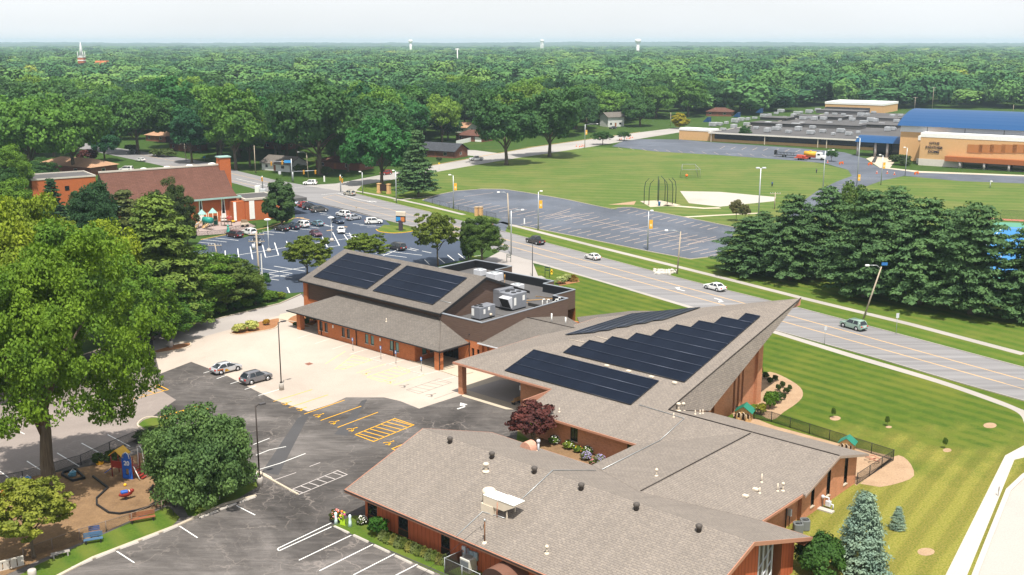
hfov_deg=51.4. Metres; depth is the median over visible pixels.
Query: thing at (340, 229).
sedan car
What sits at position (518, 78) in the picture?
broadleaf tree
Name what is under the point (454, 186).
banner lamp
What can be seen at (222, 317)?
drive kerb
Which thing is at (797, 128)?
rooftop unit
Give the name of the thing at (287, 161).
traffic signal
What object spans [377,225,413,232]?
sign island
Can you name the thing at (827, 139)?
school
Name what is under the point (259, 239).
suv car
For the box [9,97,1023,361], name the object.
ground
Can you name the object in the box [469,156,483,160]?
pickup truck
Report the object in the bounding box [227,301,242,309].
shrub
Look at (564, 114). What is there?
broadleaf tree
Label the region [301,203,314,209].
parked suv
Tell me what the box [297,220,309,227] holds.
parked suv
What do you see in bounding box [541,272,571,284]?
entry lawn
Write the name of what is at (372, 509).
window
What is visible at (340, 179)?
traffic signal
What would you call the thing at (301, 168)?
shrub
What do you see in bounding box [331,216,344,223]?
parked suv
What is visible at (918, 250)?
pine tree
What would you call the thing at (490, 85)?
broadleaf tree
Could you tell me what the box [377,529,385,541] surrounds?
ornamental grass
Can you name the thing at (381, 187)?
brick sign
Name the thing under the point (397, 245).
minivan
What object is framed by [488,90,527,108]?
broadleaf tree
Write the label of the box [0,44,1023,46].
hills
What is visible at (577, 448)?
flowering plant
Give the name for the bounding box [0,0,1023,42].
sky
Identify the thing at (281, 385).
car park lamp
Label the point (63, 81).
broadleaf tree
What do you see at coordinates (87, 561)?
wheel stop
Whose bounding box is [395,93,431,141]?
broadleaf tree
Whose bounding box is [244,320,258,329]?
shrub
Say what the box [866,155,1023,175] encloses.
school walk
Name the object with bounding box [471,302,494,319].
rooftop unit
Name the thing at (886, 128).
rooftop unit
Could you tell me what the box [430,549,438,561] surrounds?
ornamental grass
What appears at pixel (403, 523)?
window
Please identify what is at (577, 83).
broadleaf tree
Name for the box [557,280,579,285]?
stone bed
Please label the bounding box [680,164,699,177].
field goal cage
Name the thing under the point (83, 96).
broadleaf tree
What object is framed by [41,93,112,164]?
broadleaf tree
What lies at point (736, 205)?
tree
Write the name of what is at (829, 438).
lawn fence
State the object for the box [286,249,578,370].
church hall
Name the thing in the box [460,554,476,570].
air conditioner
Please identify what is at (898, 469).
bare soil
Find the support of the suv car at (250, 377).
on the concrete pad at (319, 377)
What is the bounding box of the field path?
[664,205,756,216]
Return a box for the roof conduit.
[456,404,682,535]
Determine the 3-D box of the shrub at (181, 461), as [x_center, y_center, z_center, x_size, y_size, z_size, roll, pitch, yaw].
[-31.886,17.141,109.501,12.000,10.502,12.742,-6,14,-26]
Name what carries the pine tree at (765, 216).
on the road verge
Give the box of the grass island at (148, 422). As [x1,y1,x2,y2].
[138,418,171,428]
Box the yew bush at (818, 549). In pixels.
[794,529,846,574]
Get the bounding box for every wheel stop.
[71,559,91,567]
[95,549,115,558]
[119,541,138,548]
[142,533,158,540]
[163,525,178,532]
[199,510,217,517]
[219,502,236,509]
[239,496,255,502]
[333,526,349,533]
[353,534,368,542]
[373,544,390,552]
[394,555,412,563]
[417,565,434,574]
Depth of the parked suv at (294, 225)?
267.56 m
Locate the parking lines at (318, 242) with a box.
[201,212,479,292]
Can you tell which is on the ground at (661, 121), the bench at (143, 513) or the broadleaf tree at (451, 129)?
the broadleaf tree at (451, 129)
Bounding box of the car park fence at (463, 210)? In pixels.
[429,198,495,217]
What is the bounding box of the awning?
[482,561,528,574]
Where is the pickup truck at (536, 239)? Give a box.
[525,235,544,244]
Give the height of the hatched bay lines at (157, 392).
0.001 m
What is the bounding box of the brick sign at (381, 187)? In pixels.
[376,183,390,193]
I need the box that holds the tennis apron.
[991,222,1023,288]
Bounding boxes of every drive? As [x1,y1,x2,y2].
[0,372,175,481]
[153,295,303,349]
[467,380,519,403]
[483,252,543,277]
[614,139,1023,222]
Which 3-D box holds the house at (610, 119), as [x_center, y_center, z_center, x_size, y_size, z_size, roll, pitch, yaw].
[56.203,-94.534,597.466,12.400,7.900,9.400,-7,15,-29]
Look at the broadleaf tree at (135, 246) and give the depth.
165.75 m
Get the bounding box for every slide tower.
[195,209,207,227]
[202,208,217,227]
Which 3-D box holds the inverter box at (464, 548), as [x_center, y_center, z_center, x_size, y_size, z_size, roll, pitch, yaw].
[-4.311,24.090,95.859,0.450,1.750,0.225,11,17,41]
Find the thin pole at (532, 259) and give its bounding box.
[532,243,532,275]
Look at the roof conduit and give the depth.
104.18 m
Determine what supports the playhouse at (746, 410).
on the play surface at (862, 463)
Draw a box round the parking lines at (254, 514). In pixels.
[0,371,417,574]
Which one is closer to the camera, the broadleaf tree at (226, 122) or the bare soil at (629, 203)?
the bare soil at (629, 203)
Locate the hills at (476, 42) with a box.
[0,41,1023,43]
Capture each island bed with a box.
[155,343,189,351]
[231,318,278,333]
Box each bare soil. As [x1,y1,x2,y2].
[609,201,635,204]
[860,455,913,486]
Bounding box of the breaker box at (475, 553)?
[473,551,477,560]
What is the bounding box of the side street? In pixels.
[468,150,498,156]
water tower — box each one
[408,40,412,49]
[540,40,543,48]
[635,39,640,50]
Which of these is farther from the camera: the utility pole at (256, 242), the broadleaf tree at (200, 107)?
the broadleaf tree at (200, 107)
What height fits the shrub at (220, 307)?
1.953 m
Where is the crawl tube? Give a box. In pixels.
[202,217,213,229]
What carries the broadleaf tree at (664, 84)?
on the ground at (661, 121)
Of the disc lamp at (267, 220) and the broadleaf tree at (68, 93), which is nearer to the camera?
the disc lamp at (267, 220)
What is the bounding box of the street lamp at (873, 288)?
[862,264,881,318]
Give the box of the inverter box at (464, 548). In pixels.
[462,545,466,555]
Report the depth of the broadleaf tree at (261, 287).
191.98 m
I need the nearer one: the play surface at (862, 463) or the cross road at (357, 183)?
the play surface at (862, 463)
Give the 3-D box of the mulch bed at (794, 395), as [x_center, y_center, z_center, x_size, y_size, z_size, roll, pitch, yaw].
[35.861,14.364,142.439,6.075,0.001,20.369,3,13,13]
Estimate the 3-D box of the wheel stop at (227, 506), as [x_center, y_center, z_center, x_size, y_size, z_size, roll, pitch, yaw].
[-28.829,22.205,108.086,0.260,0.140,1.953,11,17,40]
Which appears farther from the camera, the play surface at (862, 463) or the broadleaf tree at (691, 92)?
the broadleaf tree at (691, 92)
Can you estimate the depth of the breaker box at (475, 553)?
94.68 m
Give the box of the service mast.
[424,519,486,572]
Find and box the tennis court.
[987,227,1023,269]
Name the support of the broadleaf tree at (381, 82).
on the ground at (661, 121)
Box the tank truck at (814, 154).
[804,150,825,159]
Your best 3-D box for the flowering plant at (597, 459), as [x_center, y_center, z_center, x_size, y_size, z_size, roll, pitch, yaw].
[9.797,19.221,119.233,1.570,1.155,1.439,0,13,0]
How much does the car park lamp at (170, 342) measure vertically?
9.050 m
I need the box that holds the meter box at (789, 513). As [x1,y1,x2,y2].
[787,508,791,525]
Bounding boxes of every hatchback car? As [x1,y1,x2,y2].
[209,360,241,374]
[584,253,601,260]
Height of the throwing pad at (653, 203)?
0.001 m
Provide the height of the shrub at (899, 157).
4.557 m
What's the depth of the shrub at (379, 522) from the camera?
101.11 m
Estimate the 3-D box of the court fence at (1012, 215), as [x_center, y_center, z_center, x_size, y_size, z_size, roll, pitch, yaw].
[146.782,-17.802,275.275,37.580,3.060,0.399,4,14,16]
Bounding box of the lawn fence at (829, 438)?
[735,406,894,484]
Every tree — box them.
[0,76,5,85]
[0,79,28,94]
[0,93,78,161]
[0,95,9,129]
[0,144,34,193]
[0,167,25,189]
[0,177,43,217]
[0,191,68,355]
[0,194,35,394]
[0,226,176,490]
[0,475,76,558]
[3,82,64,153]
[13,74,43,87]
[30,157,61,173]
[33,217,139,347]
[38,76,80,94]
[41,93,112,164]
[42,177,68,225]
[43,84,76,103]
[50,78,88,91]
[60,220,80,230]
[66,180,120,234]
[71,91,104,104]
[82,84,121,102]
[84,82,123,92]
[84,217,147,280]
[88,123,121,160]
[96,91,125,139]
[104,253,183,338]
[105,89,173,153]
[111,80,141,91]
[114,189,158,249]
[118,196,181,236]
[127,302,201,340]
[128,191,214,331]
[132,78,159,92]
[138,77,162,82]
[142,75,198,141]
[148,176,200,226]
[168,106,207,162]
[169,285,215,318]
[172,69,208,83]
[177,76,203,84]
[178,102,201,151]
[178,244,244,302]
[182,224,196,244]
[185,100,225,155]
[186,81,214,90]
[189,82,213,95]
[189,84,225,103]
[197,84,272,169]
[201,252,220,263]
[205,74,233,88]
[206,259,265,308]
[207,139,223,155]
[221,88,260,102]
[226,84,245,92]
[227,97,259,157]
[227,283,268,298]
[229,106,268,166]
[242,80,281,98]
[255,96,299,154]
[260,90,282,153]
[261,76,296,85]
[261,81,294,90]
[261,178,296,223]
[263,78,366,175]
[274,85,293,93]
[276,123,309,156]
[280,143,288,155]
[281,235,332,274]
[289,86,309,146]
[292,78,329,91]
[310,107,365,146]
[323,119,365,171]
[333,83,351,91]
[339,115,416,183]
[343,80,383,95]
[343,233,391,254]
[345,82,407,121]
[354,96,414,164]
[356,87,408,162]
[361,85,394,94]
[375,78,401,86]
[384,81,423,93]
[391,130,441,196]
[393,151,413,187]
[394,84,436,141]
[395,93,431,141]
[403,113,415,123]
[408,96,431,131]
[411,212,460,265]
[413,81,432,88]
[416,76,438,83]
[425,79,462,96]
[425,93,462,141]
[426,83,462,134]
[433,119,462,139]
[438,74,460,82]
[454,75,482,118]
[457,80,476,121]
[459,85,488,117]
[459,217,477,260]
[461,99,479,126]
[463,215,508,259]
[466,86,549,164]
[469,78,505,93]
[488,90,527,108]
[501,81,524,91]
[502,81,549,105]
[504,399,557,439]
[511,76,536,83]
[517,76,544,86]
[532,86,587,156]
[541,74,573,89]
[550,93,583,117]
[569,81,595,87]
[570,86,600,128]
[574,83,603,120]
[579,100,598,131]
[590,131,614,144]
[592,78,613,88]
[595,89,631,114]
[599,81,637,111]
[611,79,642,92]
[614,80,645,119]
[617,131,630,140]
[621,97,655,125]
[638,75,668,87]
[641,84,678,117]
[642,81,675,112]
[647,72,673,88]
[671,78,709,116]
[671,113,689,127]
[702,80,736,106]
[708,216,782,277]
[729,199,743,215]
[732,80,752,111]
[738,125,752,133]
[739,204,750,215]
[748,193,832,279]
[755,211,779,237]
[798,185,856,270]
[816,189,912,301]
[826,149,838,160]
[834,180,870,231]
[856,185,922,260]
[863,197,967,305]
[913,201,1023,315]
[936,206,994,267]
[981,222,1023,322]
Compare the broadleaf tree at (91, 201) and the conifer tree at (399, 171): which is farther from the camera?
the conifer tree at (399, 171)
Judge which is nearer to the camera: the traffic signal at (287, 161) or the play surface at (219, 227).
the play surface at (219, 227)
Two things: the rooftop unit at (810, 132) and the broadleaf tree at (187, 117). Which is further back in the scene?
the rooftop unit at (810, 132)
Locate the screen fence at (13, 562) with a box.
[0,555,23,570]
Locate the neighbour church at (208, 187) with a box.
[97,155,306,222]
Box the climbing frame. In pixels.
[220,216,231,225]
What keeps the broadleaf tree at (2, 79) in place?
on the ground at (661, 121)
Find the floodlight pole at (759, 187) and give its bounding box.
[756,167,765,215]
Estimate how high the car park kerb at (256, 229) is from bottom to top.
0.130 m
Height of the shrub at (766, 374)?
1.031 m
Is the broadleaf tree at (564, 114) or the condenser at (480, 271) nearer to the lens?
the condenser at (480, 271)
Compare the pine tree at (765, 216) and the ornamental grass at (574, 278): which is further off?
the pine tree at (765, 216)
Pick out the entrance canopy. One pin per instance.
(886, 145)
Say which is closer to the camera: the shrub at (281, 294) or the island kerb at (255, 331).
the island kerb at (255, 331)
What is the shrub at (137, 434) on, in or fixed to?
on the church car park at (234, 540)
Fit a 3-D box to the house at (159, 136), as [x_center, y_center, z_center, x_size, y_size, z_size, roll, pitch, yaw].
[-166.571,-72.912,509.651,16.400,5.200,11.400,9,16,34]
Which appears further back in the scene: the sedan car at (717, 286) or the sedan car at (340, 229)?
the sedan car at (340, 229)
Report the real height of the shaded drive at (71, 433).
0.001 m
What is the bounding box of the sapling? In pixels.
[943,437,947,444]
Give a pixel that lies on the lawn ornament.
(342, 521)
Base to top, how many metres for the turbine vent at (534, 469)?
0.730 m
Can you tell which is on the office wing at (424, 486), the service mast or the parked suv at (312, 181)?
the service mast
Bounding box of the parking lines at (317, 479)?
[275,462,347,494]
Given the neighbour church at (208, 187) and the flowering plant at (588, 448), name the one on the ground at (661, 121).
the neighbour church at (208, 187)
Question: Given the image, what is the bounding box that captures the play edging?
[92,475,155,514]
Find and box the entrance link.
[477,311,649,351]
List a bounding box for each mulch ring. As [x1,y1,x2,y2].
[830,416,840,420]
[917,548,934,555]
[983,423,996,427]
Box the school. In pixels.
[679,99,904,149]
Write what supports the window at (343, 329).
in the church hall at (412, 330)
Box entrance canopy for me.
[855,135,899,157]
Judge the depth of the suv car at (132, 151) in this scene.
449.44 m
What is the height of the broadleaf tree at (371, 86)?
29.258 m
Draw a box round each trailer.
[774,150,795,156]
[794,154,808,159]
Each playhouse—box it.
[734,402,754,421]
[838,434,857,449]
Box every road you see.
[80,143,1023,399]
[307,127,681,191]
[979,479,1023,574]
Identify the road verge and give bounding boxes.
[355,180,1023,366]
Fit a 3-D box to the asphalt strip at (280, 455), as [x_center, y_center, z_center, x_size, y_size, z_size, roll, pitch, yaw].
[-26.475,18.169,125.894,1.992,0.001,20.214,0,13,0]
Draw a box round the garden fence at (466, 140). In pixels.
[456,137,470,143]
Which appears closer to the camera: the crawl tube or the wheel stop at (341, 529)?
the wheel stop at (341, 529)
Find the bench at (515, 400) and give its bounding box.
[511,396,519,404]
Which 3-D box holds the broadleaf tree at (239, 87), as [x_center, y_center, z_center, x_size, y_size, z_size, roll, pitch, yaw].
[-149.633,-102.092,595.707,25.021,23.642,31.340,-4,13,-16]
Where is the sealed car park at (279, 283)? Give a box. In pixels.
[194,201,465,292]
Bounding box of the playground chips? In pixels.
[0,452,194,574]
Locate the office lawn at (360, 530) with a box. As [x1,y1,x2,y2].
[333,516,481,574]
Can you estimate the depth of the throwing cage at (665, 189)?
309.63 m
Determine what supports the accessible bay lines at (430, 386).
on the concrete pad at (319, 377)
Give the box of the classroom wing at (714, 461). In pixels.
[523,389,868,527]
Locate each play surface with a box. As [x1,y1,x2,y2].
[196,221,254,235]
[733,413,890,484]
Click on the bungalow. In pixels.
(92, 166)
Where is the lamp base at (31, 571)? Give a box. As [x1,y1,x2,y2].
[27,568,36,574]
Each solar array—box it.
[313,253,400,288]
[373,265,466,304]
[505,349,658,404]
[563,313,759,381]
[565,307,699,334]
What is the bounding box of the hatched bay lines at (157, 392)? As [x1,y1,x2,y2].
[131,385,195,412]
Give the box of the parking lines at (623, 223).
[448,146,814,255]
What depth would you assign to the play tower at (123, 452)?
114.93 m
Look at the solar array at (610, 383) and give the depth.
131.24 m
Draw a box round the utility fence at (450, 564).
[444,550,479,574]
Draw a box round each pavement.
[345,188,1023,354]
[528,259,1023,420]
[946,446,1023,574]
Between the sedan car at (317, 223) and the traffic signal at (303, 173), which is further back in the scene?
the traffic signal at (303, 173)
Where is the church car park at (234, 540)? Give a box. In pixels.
[6,293,517,574]
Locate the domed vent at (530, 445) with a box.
[520,439,539,450]
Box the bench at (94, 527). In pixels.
[88,525,99,537]
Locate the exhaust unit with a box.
[481,487,524,519]
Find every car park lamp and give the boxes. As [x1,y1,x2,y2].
[166,289,172,346]
[255,402,265,486]
[278,320,285,390]
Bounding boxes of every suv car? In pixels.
[127,150,138,153]
[239,369,272,384]
[253,236,261,244]
[273,224,289,231]
[297,201,307,206]
[343,190,355,195]
[345,213,361,220]
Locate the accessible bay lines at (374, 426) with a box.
[305,400,413,449]
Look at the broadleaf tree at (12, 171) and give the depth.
276.04 m
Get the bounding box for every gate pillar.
[474,206,478,215]
[478,206,482,215]
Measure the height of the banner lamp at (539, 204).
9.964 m
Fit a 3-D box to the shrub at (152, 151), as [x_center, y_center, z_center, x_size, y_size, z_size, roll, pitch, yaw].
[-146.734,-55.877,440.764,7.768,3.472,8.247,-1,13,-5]
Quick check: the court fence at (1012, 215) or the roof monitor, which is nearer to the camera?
the court fence at (1012, 215)
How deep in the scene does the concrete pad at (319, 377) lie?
154.38 m
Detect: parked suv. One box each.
[241,227,256,233]
[287,222,300,229]
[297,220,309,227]
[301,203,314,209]
[303,179,317,184]
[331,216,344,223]
[336,210,350,216]
[364,217,382,224]
[379,169,391,174]
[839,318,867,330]
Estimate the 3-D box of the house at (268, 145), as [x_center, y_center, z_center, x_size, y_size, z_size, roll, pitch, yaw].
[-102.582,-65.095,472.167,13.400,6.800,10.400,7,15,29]
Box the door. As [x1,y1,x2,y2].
[443,346,458,358]
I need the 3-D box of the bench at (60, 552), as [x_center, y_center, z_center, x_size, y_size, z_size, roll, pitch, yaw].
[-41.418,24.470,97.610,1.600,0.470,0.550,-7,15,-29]
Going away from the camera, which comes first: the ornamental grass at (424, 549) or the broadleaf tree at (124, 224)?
the ornamental grass at (424, 549)
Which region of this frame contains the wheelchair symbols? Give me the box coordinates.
[283,401,392,444]
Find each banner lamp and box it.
[448,174,456,208]
[538,190,542,229]
[647,210,653,249]
[822,149,833,190]
[856,137,860,185]
[879,154,885,184]
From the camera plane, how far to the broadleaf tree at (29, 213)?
152.13 m
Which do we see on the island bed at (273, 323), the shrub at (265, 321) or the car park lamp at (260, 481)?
the shrub at (265, 321)
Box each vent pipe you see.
[482,462,488,473]
[544,545,548,554]
[676,402,680,410]
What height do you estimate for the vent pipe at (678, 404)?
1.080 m
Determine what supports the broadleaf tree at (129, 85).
on the ground at (661, 121)
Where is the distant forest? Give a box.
[0,45,1023,110]
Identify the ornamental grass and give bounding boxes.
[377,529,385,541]
[381,533,391,544]
[387,533,396,545]
[393,537,400,548]
[397,537,406,548]
[403,540,411,552]
[410,542,417,553]
[413,545,421,556]
[419,545,427,557]
[424,548,431,560]
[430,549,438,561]
[434,552,442,565]
[440,554,446,565]
[568,275,579,281]
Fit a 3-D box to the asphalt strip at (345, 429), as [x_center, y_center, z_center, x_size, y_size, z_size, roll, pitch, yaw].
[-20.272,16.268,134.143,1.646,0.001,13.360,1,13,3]
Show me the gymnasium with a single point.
(980, 139)
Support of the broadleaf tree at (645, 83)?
on the ground at (661, 121)
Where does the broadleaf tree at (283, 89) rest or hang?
on the ground at (661, 121)
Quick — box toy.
[68,469,75,476]
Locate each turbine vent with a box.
[447,436,452,443]
[489,451,494,458]
[531,466,537,473]
[578,482,584,490]
[633,502,639,510]
[695,523,702,532]
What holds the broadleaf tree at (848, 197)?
on the road verge
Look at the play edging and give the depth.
108.15 m
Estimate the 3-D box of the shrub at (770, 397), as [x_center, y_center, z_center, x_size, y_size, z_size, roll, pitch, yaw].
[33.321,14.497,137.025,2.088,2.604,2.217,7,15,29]
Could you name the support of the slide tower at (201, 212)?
on the play surface at (219, 227)
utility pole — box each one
[208,243,221,251]
[248,232,264,273]
[497,192,509,229]
[665,230,680,273]
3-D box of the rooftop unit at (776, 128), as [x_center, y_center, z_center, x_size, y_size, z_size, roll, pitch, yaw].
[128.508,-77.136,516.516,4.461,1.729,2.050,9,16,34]
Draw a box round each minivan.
[119,166,133,169]
[226,229,243,237]
[309,205,328,212]
[388,241,406,250]
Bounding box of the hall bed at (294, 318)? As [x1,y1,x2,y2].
[288,315,316,326]
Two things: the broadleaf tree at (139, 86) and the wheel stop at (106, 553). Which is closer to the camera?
the wheel stop at (106, 553)
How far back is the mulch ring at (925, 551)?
98.60 m
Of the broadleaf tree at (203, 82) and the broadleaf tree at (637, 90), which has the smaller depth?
the broadleaf tree at (203, 82)
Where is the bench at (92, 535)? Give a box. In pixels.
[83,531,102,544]
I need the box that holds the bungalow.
[42,156,117,174]
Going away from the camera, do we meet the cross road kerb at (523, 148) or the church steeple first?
the cross road kerb at (523, 148)
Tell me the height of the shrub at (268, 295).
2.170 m
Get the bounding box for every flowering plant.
[328,508,341,519]
[355,514,367,523]
[548,435,560,443]
[562,440,574,448]
[573,445,581,451]
[579,450,591,458]
[581,445,593,452]
[593,453,605,462]
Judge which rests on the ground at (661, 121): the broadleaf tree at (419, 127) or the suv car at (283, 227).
the broadleaf tree at (419, 127)
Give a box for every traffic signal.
[270,159,292,181]
[292,170,316,181]
[339,175,342,191]
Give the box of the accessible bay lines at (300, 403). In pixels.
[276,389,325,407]
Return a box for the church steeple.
[77,42,85,63]
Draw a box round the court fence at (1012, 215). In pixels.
[1000,210,1023,221]
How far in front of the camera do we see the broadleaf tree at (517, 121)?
401.08 m
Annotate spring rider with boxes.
[118,488,133,499]
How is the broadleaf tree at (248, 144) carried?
on the ground at (661, 121)
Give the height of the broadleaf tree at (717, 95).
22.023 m
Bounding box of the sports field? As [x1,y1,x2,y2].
[403,147,1023,235]
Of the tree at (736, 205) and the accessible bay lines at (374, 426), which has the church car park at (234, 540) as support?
the accessible bay lines at (374, 426)
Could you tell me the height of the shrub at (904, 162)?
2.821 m
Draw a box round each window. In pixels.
[199,201,203,222]
[221,199,226,220]
[341,327,344,337]
[347,329,349,338]
[365,334,368,344]
[368,503,376,520]
[370,335,373,345]
[390,340,392,350]
[395,342,398,352]
[398,516,407,537]
[441,534,449,556]
[570,427,577,442]
[757,545,772,574]
[810,490,814,508]
[825,471,829,497]
[843,458,847,485]
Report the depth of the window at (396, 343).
159.14 m
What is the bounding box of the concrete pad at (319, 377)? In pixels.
[154,316,461,410]
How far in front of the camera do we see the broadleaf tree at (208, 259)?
192.00 m
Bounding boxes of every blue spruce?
[837,489,894,574]
[860,514,885,571]
[886,506,906,531]
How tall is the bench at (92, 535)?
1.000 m
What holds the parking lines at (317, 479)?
on the church car park at (234, 540)
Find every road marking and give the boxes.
[323,195,1023,388]
[453,231,1021,382]
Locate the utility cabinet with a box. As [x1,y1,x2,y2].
[255,185,266,191]
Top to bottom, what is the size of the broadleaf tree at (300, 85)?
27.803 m
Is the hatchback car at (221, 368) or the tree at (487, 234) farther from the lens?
the tree at (487, 234)
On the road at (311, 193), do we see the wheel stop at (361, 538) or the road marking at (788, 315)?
the road marking at (788, 315)
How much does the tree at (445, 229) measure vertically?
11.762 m
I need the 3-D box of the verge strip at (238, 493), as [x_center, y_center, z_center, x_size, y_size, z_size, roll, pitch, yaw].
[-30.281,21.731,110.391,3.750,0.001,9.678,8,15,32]
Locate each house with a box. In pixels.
[144,131,173,141]
[167,142,208,151]
[259,154,308,171]
[264,140,295,149]
[315,156,373,170]
[422,141,469,157]
[455,129,492,141]
[457,122,476,132]
[598,112,625,126]
[705,107,733,115]
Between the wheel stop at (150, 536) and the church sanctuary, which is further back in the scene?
the church sanctuary
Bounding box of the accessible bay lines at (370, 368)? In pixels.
[325,351,425,384]
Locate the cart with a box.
[240,219,248,226]
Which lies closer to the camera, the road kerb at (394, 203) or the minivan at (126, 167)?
the road kerb at (394, 203)
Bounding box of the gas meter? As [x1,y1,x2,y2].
[817,495,834,513]
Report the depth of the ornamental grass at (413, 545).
98.18 m
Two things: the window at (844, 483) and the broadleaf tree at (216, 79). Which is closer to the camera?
the window at (844, 483)
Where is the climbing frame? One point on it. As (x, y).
(227, 218)
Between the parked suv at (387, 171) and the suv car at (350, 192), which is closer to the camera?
the suv car at (350, 192)
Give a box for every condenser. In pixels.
[474,268,486,275]
[486,271,502,280]
[510,283,523,288]
[792,521,803,533]
[799,517,810,530]
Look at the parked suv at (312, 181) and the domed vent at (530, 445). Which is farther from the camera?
the parked suv at (312, 181)
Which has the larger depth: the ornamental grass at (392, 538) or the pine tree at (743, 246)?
the pine tree at (743, 246)
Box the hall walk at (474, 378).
[279,312,519,409]
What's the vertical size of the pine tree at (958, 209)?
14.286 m
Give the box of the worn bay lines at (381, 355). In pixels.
[299,331,468,380]
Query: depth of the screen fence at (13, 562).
95.39 m
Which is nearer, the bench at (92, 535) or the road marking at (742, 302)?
the bench at (92, 535)
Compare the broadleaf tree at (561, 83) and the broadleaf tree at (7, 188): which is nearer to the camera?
the broadleaf tree at (7, 188)
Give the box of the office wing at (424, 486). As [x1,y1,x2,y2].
[344,428,812,574]
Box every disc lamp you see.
[264,218,270,251]
[328,216,333,241]
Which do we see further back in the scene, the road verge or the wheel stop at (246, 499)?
the road verge
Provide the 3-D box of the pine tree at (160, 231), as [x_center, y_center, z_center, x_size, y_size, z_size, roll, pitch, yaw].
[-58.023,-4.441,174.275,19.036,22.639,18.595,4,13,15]
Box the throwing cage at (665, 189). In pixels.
[644,176,675,204]
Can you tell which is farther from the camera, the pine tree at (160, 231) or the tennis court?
the tennis court
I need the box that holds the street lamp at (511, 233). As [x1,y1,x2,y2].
[510,209,523,254]
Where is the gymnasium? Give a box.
[898,108,1023,171]
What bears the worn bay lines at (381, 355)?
on the concrete pad at (319, 377)
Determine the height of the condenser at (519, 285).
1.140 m
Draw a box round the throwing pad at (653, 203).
[641,200,677,206]
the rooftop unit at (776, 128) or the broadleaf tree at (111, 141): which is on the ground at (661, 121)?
the broadleaf tree at (111, 141)
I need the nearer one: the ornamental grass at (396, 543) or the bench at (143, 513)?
the ornamental grass at (396, 543)
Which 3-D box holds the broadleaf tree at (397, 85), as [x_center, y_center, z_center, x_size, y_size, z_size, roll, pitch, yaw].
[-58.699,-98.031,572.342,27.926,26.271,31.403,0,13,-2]
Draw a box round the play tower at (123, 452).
[105,445,147,479]
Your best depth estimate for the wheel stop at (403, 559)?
96.88 m
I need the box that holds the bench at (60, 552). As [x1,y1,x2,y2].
[51,549,69,558]
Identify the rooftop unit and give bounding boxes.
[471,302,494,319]
[493,286,526,310]
[709,122,717,126]
[731,118,739,122]
[764,127,770,131]
[772,126,781,130]
[794,126,801,130]
[799,116,807,119]
[806,130,815,134]
[836,128,845,132]
[884,126,890,130]
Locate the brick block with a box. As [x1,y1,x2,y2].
[25,170,95,204]
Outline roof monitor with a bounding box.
[703,117,710,121]
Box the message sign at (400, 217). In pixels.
[396,211,405,230]
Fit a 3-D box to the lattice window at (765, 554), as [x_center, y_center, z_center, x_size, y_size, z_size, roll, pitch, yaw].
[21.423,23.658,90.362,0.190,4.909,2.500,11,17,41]
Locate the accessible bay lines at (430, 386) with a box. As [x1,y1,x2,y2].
[407,379,455,398]
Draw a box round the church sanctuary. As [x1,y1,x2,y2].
[452,298,800,417]
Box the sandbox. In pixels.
[61,468,85,481]
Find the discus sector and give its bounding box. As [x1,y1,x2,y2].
[680,191,775,206]
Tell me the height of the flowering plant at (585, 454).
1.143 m
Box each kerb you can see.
[57,494,256,574]
[83,294,300,354]
[137,416,160,429]
[155,341,190,353]
[201,217,303,239]
[230,319,279,334]
[256,471,298,494]
[267,191,417,227]
[278,318,457,376]
[331,526,446,574]
[356,193,428,211]
[423,189,736,227]
[435,132,636,164]
[503,231,1023,367]
[524,226,706,258]
[775,330,1023,400]
[972,473,1023,574]
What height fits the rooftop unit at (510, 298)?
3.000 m
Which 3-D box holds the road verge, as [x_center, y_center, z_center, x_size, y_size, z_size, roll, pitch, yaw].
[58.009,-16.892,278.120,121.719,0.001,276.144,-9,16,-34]
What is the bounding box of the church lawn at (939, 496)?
[365,256,1023,574]
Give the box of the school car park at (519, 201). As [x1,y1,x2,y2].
[423,189,735,258]
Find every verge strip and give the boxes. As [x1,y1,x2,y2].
[20,506,179,574]
[183,482,256,515]
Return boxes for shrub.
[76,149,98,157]
[90,452,104,462]
[105,449,119,460]
[124,144,139,149]
[132,428,153,440]
[138,401,258,509]
[149,148,161,155]
[156,148,176,156]
[212,303,227,313]
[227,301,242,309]
[231,323,246,331]
[237,298,253,307]
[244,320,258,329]
[246,294,263,304]
[261,290,277,301]
[262,319,269,323]
[263,272,270,282]
[277,291,286,297]
[294,165,306,172]
[320,166,333,174]
[367,516,388,534]
[555,276,566,283]
[562,274,570,279]
[755,403,766,414]
[762,372,769,377]
[763,391,778,408]
[773,391,782,401]
[783,387,789,392]
[891,154,911,164]
[900,159,910,164]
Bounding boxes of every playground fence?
[0,424,158,482]
[22,500,175,559]
[196,223,255,236]
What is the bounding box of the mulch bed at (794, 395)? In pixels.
[756,372,802,419]
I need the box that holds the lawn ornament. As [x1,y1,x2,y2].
[334,510,351,526]
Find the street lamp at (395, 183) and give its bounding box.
[392,170,396,202]
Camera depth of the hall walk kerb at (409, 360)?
155.90 m
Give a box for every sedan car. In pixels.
[309,229,322,236]
[310,220,324,226]
[337,226,344,233]
[703,282,726,291]
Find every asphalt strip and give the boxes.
[262,413,309,474]
[335,399,366,435]
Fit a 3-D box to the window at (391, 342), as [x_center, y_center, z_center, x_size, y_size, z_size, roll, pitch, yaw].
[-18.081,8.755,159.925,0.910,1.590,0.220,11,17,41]
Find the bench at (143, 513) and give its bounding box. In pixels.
[129,509,155,523]
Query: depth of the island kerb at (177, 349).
163.76 m
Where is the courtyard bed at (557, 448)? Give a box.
[517,430,598,464]
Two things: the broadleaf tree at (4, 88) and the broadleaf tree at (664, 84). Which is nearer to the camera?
the broadleaf tree at (4, 88)

